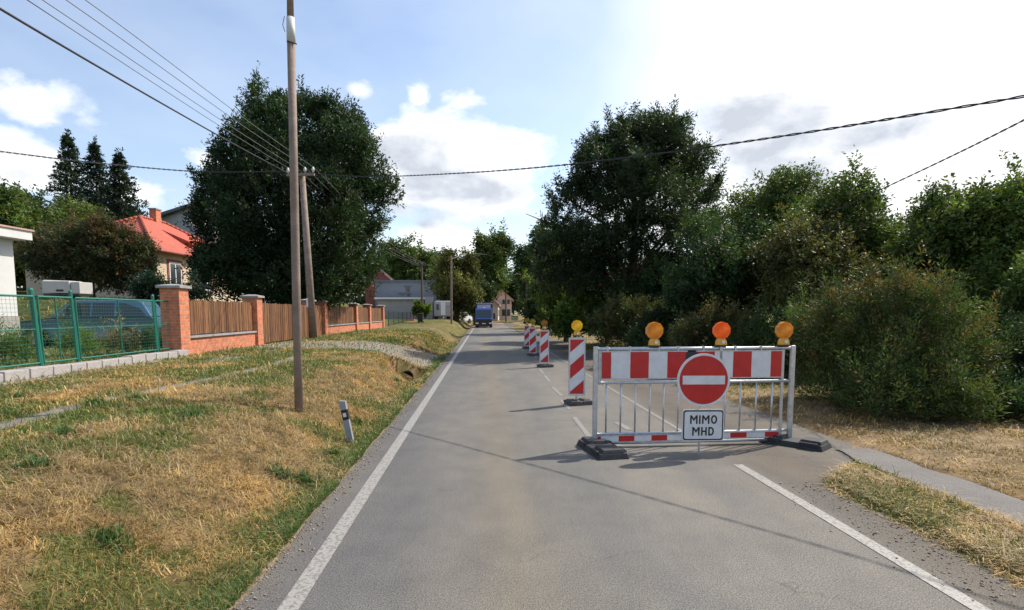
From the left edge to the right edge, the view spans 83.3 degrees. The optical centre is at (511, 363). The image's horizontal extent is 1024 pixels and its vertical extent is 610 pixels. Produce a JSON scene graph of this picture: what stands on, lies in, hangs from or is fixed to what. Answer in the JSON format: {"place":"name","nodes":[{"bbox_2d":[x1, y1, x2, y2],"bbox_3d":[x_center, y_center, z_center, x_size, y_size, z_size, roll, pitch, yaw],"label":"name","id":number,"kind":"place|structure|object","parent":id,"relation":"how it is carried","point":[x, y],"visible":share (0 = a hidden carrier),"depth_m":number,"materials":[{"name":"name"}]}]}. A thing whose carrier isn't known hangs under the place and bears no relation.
{"place":"outdoors","nodes":[
{"label":"outdoors","id":0,"kind":"place"},
{"bbox_2d":[0,293,281,370],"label":"yard grass","id":1,"kind":"structure","parent":0,"point":[52,356],"depth_m":14.13,"materials":[{"name":"plant"}]},
{"bbox_2d":[491,291,513,320],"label":"pink house","id":2,"kind":"structure","parent":0,"point":[498,301],"depth_m":131.41,"materials":[{"name":"paint"}]},
{"bbox_2d":[0,287,1023,609],"bbox_3d":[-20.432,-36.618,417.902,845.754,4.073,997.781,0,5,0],"label":"ground","id":3,"kind":"structure","parent":0,"point":[448,331],"depth_m":5.34,"materials":[{"name":"plant"}]},
{"bbox_2d":[0,369,29,381],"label":"edging block","id":4,"kind":"structure","parent":3,"relation":"on","point":[9,374],"depth_m":8.62,"materials":[{"name":"concrete"}]},
{"bbox_2d":[0,224,34,350],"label":"white shed","id":5,"kind":"structure","parent":3,"relation":"on","point":[8,234],"depth_m":15.57,"materials":[{"name":"paint"}]},
{"bbox_2d":[0,175,35,260],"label":"broadleaf tree","id":6,"kind":"object","parent":3,"relation":"on","point":[9,216],"visible":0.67,"depth_m":29.52,"materials":[{"name":"green plant"}]},
{"bbox_2d":[0,314,49,362],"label":"weed clump","id":7,"kind":"object","parent":3,"relation":"on","point":[16,346],"visible":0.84,"depth_m":11.46,"materials":[{"name":"green plant"}]},
{"bbox_2d":[7,181,55,289],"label":"broadleaf tree","id":8,"kind":"object","parent":3,"relation":"on","point":[20,279],"visible":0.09,"depth_m":32.97,"materials":[{"name":"green plant"}]},
{"bbox_2d":[17,366,52,378],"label":"edging block","id":9,"kind":"structure","parent":3,"relation":"on","point":[37,371],"depth_m":9.09,"materials":[{"name":"concrete"}]},
{"bbox_2d":[15,181,67,287],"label":"broadleaf tree","id":10,"kind":"object","parent":3,"relation":"on","point":[34,197],"depth_m":42.27,"materials":[{"name":"green plant"}]},
{"bbox_2d":[47,364,70,374],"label":"edging block","id":11,"kind":"structure","parent":3,"relation":"on","point":[58,369],"depth_m":9.54,"materials":[{"name":"concrete"}]},
{"bbox_2d":[13,193,121,277],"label":"broadleaf tree","id":12,"kind":"object","parent":3,"relation":"on","point":[63,208],"visible":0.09,"depth_m":29.38,"materials":[{"name":"green plant"}]},
{"bbox_2d":[42,280,92,298],"bbox_3d":[-16.061,-2.620,20.843,1.240,0.750,0.816,0,5,-4],"label":"covered trailer","id":13,"kind":"object","parent":3,"relation":"on","point":[59,288],"visible":0.81,"depth_m":20.48,"materials":[{"name":"grey"}]},
{"bbox_2d":[31,304,109,355],"bbox_3d":[-10.318,-0.698,13.570,1.604,1.408,1.040,2,5,23],"label":"weed clump","id":14,"kind":"object","parent":3,"relation":"on","point":[85,341],"visible":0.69,"depth_m":13.51,"materials":[{"name":"green plant"}]},
{"bbox_2d":[38,129,106,217],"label":"spruce","id":15,"kind":"object","parent":3,"relation":"on","point":[67,143],"visible":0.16,"depth_m":38.64,"materials":[{"name":"green plant"}]},
{"bbox_2d":[68,363,86,372],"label":"edging block","id":16,"kind":"structure","parent":3,"relation":"on","point":[76,366],"depth_m":9.96,"materials":[{"name":"concrete"}]},
{"bbox_2d":[0,288,171,367],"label":"fence","id":17,"kind":"object","parent":3,"relation":"on","point":[39,346],"visible":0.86,"depth_m":10.38,"materials":[{"name":"metal"}]},
{"bbox_2d":[75,361,101,368],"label":"edging block","id":18,"kind":"structure","parent":3,"relation":"on","point":[94,364],"depth_m":10.35,"materials":[{"name":"concrete"}]},
{"bbox_2d":[13,206,165,297],"bbox_3d":[-17.306,-4.433,23.839,5.770,3.973,4.077,0,5,0],"label":"rust tinged tree","id":19,"kind":"object","parent":3,"relation":"on","point":[91,248],"visible":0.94,"depth_m":22.96,"materials":[{"name":"green plant"}]},
{"bbox_2d":[20,298,161,346],"bbox_3d":[-12.935,-1.261,17.858,3.859,1.480,2.060,-1,5,-15],"label":"parked car","id":20,"kind":"object","parent":3,"relation":"on","point":[130,308],"visible":0.29,"depth_m":17.24,"materials":[{"name":"blue paint"}]},
{"bbox_2d":[0,357,181,384],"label":"concrete strip","id":21,"kind":"object","parent":3,"relation":"on","point":[74,373],"depth_m":9.27,"materials":[{"name":"concrete"}]},
{"bbox_2d":[73,136,122,209],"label":"spruce","id":22,"kind":"object","parent":3,"relation":"on","point":[93,149],"visible":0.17,"depth_m":39.69,"materials":[{"name":"green plant"}]},
{"bbox_2d":[92,359,117,367],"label":"edging block","id":23,"kind":"structure","parent":3,"relation":"on","point":[112,362],"depth_m":10.77,"materials":[{"name":"concrete"}]},
{"bbox_2d":[85,310,148,354],"bbox_3d":[-9.638,-0.676,14.172,1.300,1.269,0.942,0,5,0],"label":"weed clump","id":24,"kind":"object","parent":3,"relation":"on","point":[132,341],"visible":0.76,"depth_m":14.12,"materials":[{"name":"green plant"}]},
{"bbox_2d":[92,147,149,220],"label":"spruce","id":25,"kind":"object","parent":3,"relation":"on","point":[117,188],"visible":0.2,"depth_m":36.81,"materials":[{"name":"green plant"}]},
{"bbox_2d":[111,357,131,364],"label":"edging block","id":26,"kind":"structure","parent":3,"relation":"on","point":[126,360],"depth_m":11.24,"materials":[{"name":"concrete"}]},
{"bbox_2d":[121,355,145,363],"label":"edging block","id":27,"kind":"structure","parent":3,"relation":"on","point":[138,358],"depth_m":11.65,"materials":[{"name":"concrete"}]},
{"bbox_2d":[25,208,243,301],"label":"red roofed house","id":28,"kind":"structure","parent":3,"relation":"on","point":[173,245],"depth_m":32.05,"materials":[{"name":"tile"}]},
{"bbox_2d":[167,259,182,284],"bbox_3d":[-18.469,-4.840,31.624,0.056,1.630,1.410,0,5,0],"label":"window","id":29,"kind":"structure","parent":28,"relation":"in","point":[171,264],"depth_m":31.52,"materials":[{"name":"white"}]},
{"bbox_2d":[136,353,155,360],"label":"edging block","id":30,"kind":"structure","parent":3,"relation":"on","point":[150,356],"depth_m":12.10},
{"bbox_2d":[133,318,162,352],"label":"weed clump","id":31,"kind":"object","parent":3,"relation":"on","point":[150,332],"visible":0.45,"depth_m":14.46,"materials":[{"name":"green plant"}]},
{"bbox_2d":[154,352,167,359],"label":"edging block","id":32,"kind":"structure","parent":3,"relation":"on","point":[159,355],"depth_m":12.54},
{"bbox_2d":[126,265,213,306],"bbox_3d":[-12.896,-2.462,21.895,3.086,2.574,1.685,0,5,0],"label":"shrub","id":33,"kind":"object","parent":3,"relation":"on","point":[144,288],"visible":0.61,"depth_m":21.64,"materials":[{"name":"green plant"}]},
{"bbox_2d":[1,374,402,560],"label":"weed tufts","id":34,"kind":"object","parent":3,"relation":"on","point":[107,534],"visible":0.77,"depth_m":4.91,"materials":[{"name":"green plant"}]},
{"bbox_2d":[161,200,272,301],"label":"white house","id":35,"kind":"structure","parent":3,"relation":"on","point":[173,216],"depth_m":42.12,"materials":[{"name":"paint"}]},
{"bbox_2d":[155,284,384,354],"bbox_3d":[-8.724,-2.078,27.541,0.560,2.020,28.180,0,5,-3],"label":"brick fence","id":36,"kind":"object","parent":3,"relation":"on","point":[251,319],"visible":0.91,"depth_m":17.19,"materials":[{"name":"brick"}]},
{"bbox_2d":[175,60,405,309],"bbox_3d":[-10.980,-8.142,28.942,10.578,13.600,11.000,-3,6,-28],"label":"evergreen tree","id":37,"kind":"object","parent":3,"relation":"on","point":[242,254],"visible":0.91,"depth_m":26.77,"materials":[{"name":"green plant"}]},
{"bbox_2d":[282,0,302,413],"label":"utility pole","id":38,"kind":"object","parent":3,"relation":"on","point":[294,214],"visible":0.92,"depth_m":7.14,"materials":[{"name":"brown"}]},
{"bbox_2d":[142,351,450,609],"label":"roadside grass","id":39,"kind":"structure","parent":3,"relation":"on","point":[329,488],"depth_m":4.44,"materials":[{"name":"plant"}]},
{"bbox_2d":[286,167,316,338],"bbox_3d":[-7.983,-4.021,22.224,1.129,6.824,0.411,1,5,8],"label":"concrete pole","id":40,"kind":"object","parent":3,"relation":"on","point":[310,305],"visible":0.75,"depth_m":22.14,"materials":[{"name":"grey"}]},
{"bbox_2d":[0,7,287,172],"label":"overhead wire","id":41,"kind":"object","parent":40,"relation":"attached to","point":[50,38],"visible":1,"depth_m":9.01,"materials":[{"name":"grey"}]},
{"bbox_2d":[1,151,301,172],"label":"overhead cable","id":42,"kind":"object","parent":40,"relation":"attached to","point":[141,167],"visible":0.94,"depth_m":21.56,"materials":[{"name":"grey plastic"}]},
{"bbox_2d":[27,0,287,167],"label":"overhead wire","id":43,"kind":"object","parent":40,"relation":"attached to","point":[135,71],"visible":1,"depth_m":10.16,"materials":[{"name":"grey"}]},
{"bbox_2d":[42,0,287,162],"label":"overhead wire","id":44,"kind":"object","parent":40,"relation":"attached to","point":[143,67],"visible":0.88,"depth_m":10.19,"materials":[{"name":"grey"}]},
{"bbox_2d":[66,0,302,165],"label":"overhead wire","id":45,"kind":"object","parent":40,"relation":"attached to","point":[166,71],"visible":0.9,"depth_m":10.63,"materials":[{"name":"grey"}]},
{"bbox_2d":[85,0,312,166],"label":"overhead wire","id":46,"kind":"object","parent":40,"relation":"attached to","point":[178,68],"visible":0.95,"depth_m":10.72,"materials":[{"name":"grey"}]},
{"bbox_2d":[302,95,1023,176],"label":"overhead cable","id":47,"kind":"object","parent":40,"relation":"attached to","point":[928,112],"visible":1,"depth_m":7.65,"materials":[{"name":"grey plastic"}]},
{"bbox_2d":[339,400,353,442],"bbox_3d":[-2.039,0.814,7.166,0.205,0.702,0.086,0,5,0],"label":"delineator post","id":48,"kind":"object","parent":3,"relation":"on","point":[346,420],"visible":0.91,"depth_m":7.13,"materials":[{"name":"plastic"}]},
{"bbox_2d":[365,270,393,306],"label":"red brick house","id":49,"kind":"structure","parent":3,"relation":"on","point":[371,299],"depth_m":79.43,"materials":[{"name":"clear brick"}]},
{"bbox_2d":[374,297,424,318],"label":"annex","id":50,"kind":"object","parent":3,"relation":"on","point":[399,304],"visible":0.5,"depth_m":65.67,"materials":[{"name":"paint"}]},
{"bbox_2d":[388,311,416,325],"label":"wire fence","id":51,"kind":"object","parent":3,"relation":"on","point":[408,314],"visible":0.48,"depth_m":48.33,"materials":[{"name":"grey"}]},
{"bbox_2d":[379,231,435,279],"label":"broadleaf tree","id":52,"kind":"object","parent":3,"relation":"on","point":[402,269],"visible":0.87,"depth_m":81.37,"materials":[{"name":"green plant"}]},
{"bbox_2d":[374,280,443,317],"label":"grey building","id":53,"kind":"structure","parent":3,"relation":"on","point":[398,288],"depth_m":71.46,"materials":[{"name":"paint"}]},
{"bbox_2d":[411,299,432,322],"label":"shrub","id":54,"kind":"object","parent":3,"relation":"on","point":[420,307],"visible":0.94,"depth_m":50.31,"materials":[{"name":"green plant"}]},
{"bbox_2d":[415,262,428,302],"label":"pole","id":55,"kind":"object","parent":3,"relation":"on","point":[421,265],"visible":0.76,"depth_m":59.39,"materials":[{"name":"brown wood"}]},
{"bbox_2d":[425,297,433,318],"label":"white gable wall","id":56,"kind":"structure","parent":3,"relation":"on","point":[428,300],"depth_m":63.67,"materials":[{"name":"paint"}]},
{"bbox_2d":[433,301,449,318],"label":"small white outbuilding","id":57,"kind":"structure","parent":3,"relation":"on","point":[441,308],"depth_m":60.74,"materials":[{"name":"paint"}]},
{"bbox_2d":[450,256,452,324],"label":"pole","id":58,"kind":"object","parent":3,"relation":"on","point":[451,313],"visible":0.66,"depth_m":53.58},
{"bbox_2d":[424,245,485,321],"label":"broadleaf tree","id":59,"kind":"object","parent":3,"relation":"on","point":[466,292],"visible":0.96,"depth_m":65.91,"materials":[{"name":"green plant"}]},
{"bbox_2d":[461,267,498,324],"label":"broadleaf tree","id":60,"kind":"object","parent":3,"relation":"on","point":[489,297],"visible":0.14,"depth_m":78.70,"materials":[{"name":"green plant"}]},
{"bbox_2d":[468,217,515,295],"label":"broadleaf tree","id":61,"kind":"object","parent":3,"relation":"on","point":[491,249],"visible":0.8,"depth_m":108.68,"materials":[{"name":"green plant"}]},
{"bbox_2d":[493,269,521,314],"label":"broadleaf tree","id":62,"kind":"object","parent":3,"relation":"on","point":[512,294],"visible":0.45,"depth_m":145.26,"materials":[{"name":"green plant"}]},
{"bbox_2d":[513,285,523,319],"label":"broadleaf tree","id":63,"kind":"object","parent":3,"relation":"on","point":[518,306],"visible":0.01,"depth_m":118.57,"materials":[{"name":"green plant"}]},
{"bbox_2d":[505,240,533,323],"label":"broadleaf tree","id":64,"kind":"object","parent":3,"relation":"on","point":[521,255],"visible":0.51,"depth_m":78.59,"materials":[{"name":"green plant"}]},
{"bbox_2d":[515,273,529,320],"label":"broadleaf tree","id":65,"kind":"object","parent":3,"relation":"on","point":[522,291],"visible":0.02,"depth_m":103.23,"materials":[{"name":"green plant"}]},
{"bbox_2d":[281,261,775,314],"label":"distant wood","id":66,"kind":"object","parent":3,"relation":"on","point":[360,301],"depth_m":206.39,"materials":[{"name":"green plant"}]},
{"bbox_2d":[518,297,548,328],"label":"shrub","id":67,"kind":"object","parent":3,"relation":"on","point":[529,311],"visible":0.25,"depth_m":44.53,"materials":[{"name":"green plant"}]},
{"bbox_2d":[519,216,581,301],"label":"broadleaf tree","id":68,"kind":"object","parent":3,"relation":"on","point":[532,235],"visible":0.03,"depth_m":44.63,"materials":[{"name":"green plant"}]},
{"bbox_2d":[516,239,587,341],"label":"broadleaf tree","id":69,"kind":"object","parent":3,"relation":"on","point":[546,301],"visible":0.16,"depth_m":31.18,"materials":[{"name":"green plant"}]},
{"bbox_2d":[541,284,604,339],"bbox_3d":[3.065,-2.157,26.932,3.375,3.174,2.504,-2,5,-23],"label":"shrub","id":70,"kind":"object","parent":3,"relation":"on","point":[564,314],"visible":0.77,"depth_m":26.34,"materials":[{"name":"green plant"}]},
{"bbox_2d":[562,267,623,344],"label":"broadleaf tree","id":71,"kind":"object","parent":3,"relation":"on","point":[603,297],"visible":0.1,"depth_m":26.28,"materials":[{"name":"green plant"}]},
{"bbox_2d":[583,287,666,346],"bbox_3d":[4.356,-1.467,21.082,3.366,2.698,2.753,2,6,25],"label":"shrub","id":72,"kind":"object","parent":3,"relation":"on","point":[625,312],"visible":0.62,"depth_m":20.65,"materials":[{"name":"green plant"}]},
{"bbox_2d":[527,94,730,346],"bbox_3d":[5.352,-5.848,24.235,8.846,10.797,6.487,-2,5,-18],"label":"broadleaf tree","id":73,"kind":"object","parent":3,"relation":"on","point":[676,179],"visible":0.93,"depth_m":23.39,"materials":[{"name":"green plant"}]},
{"bbox_2d":[604,251,681,310],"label":"broadleaf tree","id":74,"kind":"object","parent":3,"relation":"on","point":[647,284],"visible":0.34,"depth_m":23.13,"materials":[{"name":"green plant"}]},
{"bbox_2d":[620,298,703,350],"bbox_3d":[4.760,-1.000,17.937,2.799,2.260,2.314,0,5,0],"label":"shrub","id":75,"kind":"object","parent":3,"relation":"on","point":[656,314],"visible":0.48,"depth_m":17.54,"materials":[{"name":"green plant"}]},
{"bbox_2d":[661,292,771,351],"bbox_3d":[5.511,-0.735,15.077,3.182,2.250,2.039,0,5,0],"label":"shrub","id":76,"kind":"object","parent":3,"relation":"on","point":[692,330],"visible":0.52,"depth_m":14.68,"materials":[{"name":"green plant"}]},
{"bbox_2d":[650,199,791,321],"bbox_3d":[6.439,-2.366,17.383,4.479,5.080,4.614,0,5,0],"label":"broadleaf tree","id":77,"kind":"object","parent":3,"relation":"on","point":[714,262],"visible":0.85,"depth_m":16.55,"materials":[{"name":"green plant"}]},
{"bbox_2d":[690,156,845,313],"bbox_3d":[8.473,-3.517,19.734,5.333,6.696,4.386,0,5,0],"label":"broadleaf tree","id":78,"kind":"object","parent":3,"relation":"on","point":[768,196],"visible":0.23,"depth_m":18.82,"materials":[{"name":"green plant"}]},
{"bbox_2d":[727,295,826,378],"bbox_3d":[6.120,-0.529,13.374,2.734,2.127,1.802,3,6,34],"label":"shrub","id":79,"kind":"object","parent":3,"relation":"on","point":[756,332],"visible":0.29,"depth_m":13.24,"materials":[{"name":"green plant"}]},
{"bbox_2d":[739,197,892,365],"bbox_3d":[7.793,-1.954,14.922,3.646,4.637,3.378,0,5,0],"label":"broadleaf tree","id":80,"kind":"object","parent":3,"relation":"on","point":[804,246],"visible":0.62,"depth_m":14.14,"materials":[{"name":"green plant"}]},
{"bbox_2d":[776,145,911,285],"bbox_3d":[9.781,-2.965,16.859,3.774,5.871,4.605,4,6,36],"label":"broadleaf tree","id":81,"kind":"object","parent":3,"relation":"on","point":[876,234],"visible":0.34,"depth_m":15.48,"materials":[{"name":"green plant"}]},
{"bbox_2d":[764,240,1023,426],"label":"feathery bush","id":82,"kind":"object","parent":3,"relation":"on","point":[909,374],"visible":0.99,"depth_m":8.69,"materials":[{"name":"green plant"}]},
{"bbox_2d":[837,448,1023,522],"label":"footpath","id":83,"kind":"structure","parent":3,"relation":"on","point":[989,497],"depth_m":5.38,"materials":[{"name":"concrete"}]},
{"bbox_2d":[851,170,1015,357],"bbox_3d":[11.036,-2.375,14.702,3.954,4.768,3.748,-1,5,-14],"label":"broadleaf tree","id":84,"kind":"object","parent":3,"relation":"on","point":[945,237],"visible":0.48,"depth_m":13.92,"materials":[{"name":"green plant"}]},
{"bbox_2d":[916,150,1023,346],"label":"broadleaf tree","id":85,"kind":"object","parent":3,"relation":"on","point":[1009,233],"visible":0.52,"depth_m":13.15,"materials":[{"name":"green plant"}]},
{"bbox_2d":[957,298,1023,417],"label":"hedge","id":86,"kind":"object","parent":3,"relation":"on","point":[1013,374],"visible":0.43,"depth_m":8.73,"materials":[{"name":"green plant"}]},
{"bbox_2d":[985,242,1023,345],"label":"broadleaf tree","id":87,"kind":"object","parent":3,"relation":"on","point":[1010,287],"visible":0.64,"depth_m":11.70,"materials":[{"name":"green plant"}]},
{"bbox_2d":[0,0,1023,313],"label":"sky","id":88,"kind":"structure","parent":0,"point":[451,86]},
{"bbox_2d":[235,323,1023,609],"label":"road","id":89,"kind":"structure","parent":0,"point":[497,487],"depth_m":4.43,"materials":[{"name":"asphalt"}]},
{"bbox_2d":[277,323,513,609],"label":"road marking left edge","id":90,"kind":"object","parent":89,"relation":"on","point":[296,596],"visible":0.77,"depth_m":4.38,"materials":[{"name":"paint"}]},
{"bbox_2d":[472,303,494,326],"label":"truck","id":91,"kind":"object","parent":89,"relation":"on","point":[484,315],"visible":1,"depth_m":62.29,"materials":[{"name":"blue paint"}]},
{"bbox_2d":[522,326,529,348],"bbox_3d":[0.705,-1.185,25.867,0.435,1.051,0.298,-2,5,-22],"label":"beacon","id":92,"kind":"object","parent":89,"relation":"on","point":[526,336],"visible":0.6,"depth_m":25.83,"materials":[{"name":"plastic"}]},
{"bbox_2d":[527,327,539,355],"bbox_3d":[0.809,-0.817,21.593,0.435,1.063,0.298,-2,5,-22],"label":"beacon","id":93,"kind":"object","parent":89,"relation":"on","point":[532,339],"visible":0.92,"depth_m":21.56,"materials":[{"name":"plastic"}]},
{"bbox_2d":[537,330,553,367],"bbox_3d":[0.982,-0.437,16.990,0.435,1.109,0.298,-2,5,-22],"label":"beacon","id":94,"kind":"object","parent":89,"relation":"on","point":[544,346],"visible":1,"depth_m":16.95,"materials":[{"name":"plastic"}]},
{"bbox_2d":[517,329,632,454],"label":"road marking centre dashes","id":95,"kind":"object","parent":89,"relation":"on","point":[582,427],"visible":0.78,"depth_m":8.34,"materials":[{"name":"paint"}]},
{"bbox_2d":[563,337,591,405],"bbox_3d":[1.161,0.130,10.055,0.435,1.189,0.298,-2,5,-22],"label":"beacon","id":96,"kind":"object","parent":89,"relation":"on","point":[576,370],"visible":0.93,"depth_m":10.02,"materials":[{"name":"plastic"}]},
{"bbox_2d":[572,320,582,336],"bbox_3d":[1.131,-0.608,10.011,0.186,0.285,0.100,0,5,0],"label":"warning lamp","id":97,"kind":"object","parent":96,"relation":"on","point":[577,326],"visible":1,"depth_m":9.97,"materials":[{"name":"yellow"}]},
{"bbox_2d":[511,329,681,430],"bbox_3d":[1.043,-1.338,33.602,0.060,0.001,53.000,0,5,-3],"label":"road marking worn line","id":98,"kind":"object","parent":89,"relation":"on","point":[659,417],"visible":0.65,"depth_m":9.96,"materials":[{"name":"paint"}]},
{"bbox_2d":[220,348,1023,609],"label":"road grit","id":99,"kind":"object","parent":89,"relation":"on","point":[897,527],"visible":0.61,"depth_m":4.11,"materials":[{"name":"gravel"}]},
{"bbox_2d":[677,353,729,453],"bbox_3d":[2.147,0.461,6.501,0.598,1.150,0.060,0,5,-2],"label":"traffic sign","id":100,"kind":"object","parent":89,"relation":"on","point":[703,379],"visible":1,"depth_m":6.46,"materials":[{"name":"red metal"}]},
{"bbox_2d":[577,345,831,460],"bbox_3d":[2.311,0.406,6.810,2.971,1.204,0.813,-1,5,-8],"label":"road barrier","id":101,"kind":"object","parent":89,"relation":"on","point":[616,363],"visible":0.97,"depth_m":6.90,"materials":[{"name":"metal"}]},
{"bbox_2d":[645,322,662,346],"bbox_3d":[1.691,-0.343,6.845,0.196,0.298,0.100,0,5,-6],"label":"warning lamp","id":102,"kind":"object","parent":101,"relation":"attached to","point":[654,331],"visible":1,"depth_m":6.81,"materials":[{"name":"orange"}]},
{"bbox_2d":[712,322,730,346],"bbox_3d":[2.517,-0.350,6.926,0.196,0.298,0.100,0,5,-6],"label":"warning lamp","id":103,"kind":"object","parent":101,"relation":"attached to","point":[721,331],"visible":1,"depth_m":6.89,"materials":[{"name":"orange"}]},
{"bbox_2d":[775,322,792,345],"bbox_3d":[3.306,-0.357,7.003,0.196,0.298,0.100,0,5,-6],"label":"warning lamp","id":104,"kind":"object","parent":101,"relation":"attached to","point":[783,331],"visible":1,"depth_m":6.97,"materials":[{"name":"orange"}]},
{"bbox_2d":[733,464,990,609],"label":"road marking right edge","id":105,"kind":"object","parent":89,"relation":"on","point":[950,591],"visible":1,"depth_m":3.92,"materials":[{"name":"paint"}]},
{"bbox_2d":[586,340,1023,495],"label":"bank grass","id":106,"kind":"structure","parent":0,"point":[907,436],"depth_m":7.42,"materials":[{"name":"plant"}]},
{"bbox_2d":[813,458,1023,595],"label":"grass strip","id":107,"kind":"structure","parent":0,"point":[912,497],"depth_m":4.40,"materials":[{"name":"plant"}]},
{"bbox_2d":[833,119,1023,211],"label":"overhead cable","id":108,"kind":"object","parent":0,"point":[995,134],"visible":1,"depth_m":9.81,"materials":[{"name":"grey plastic"}]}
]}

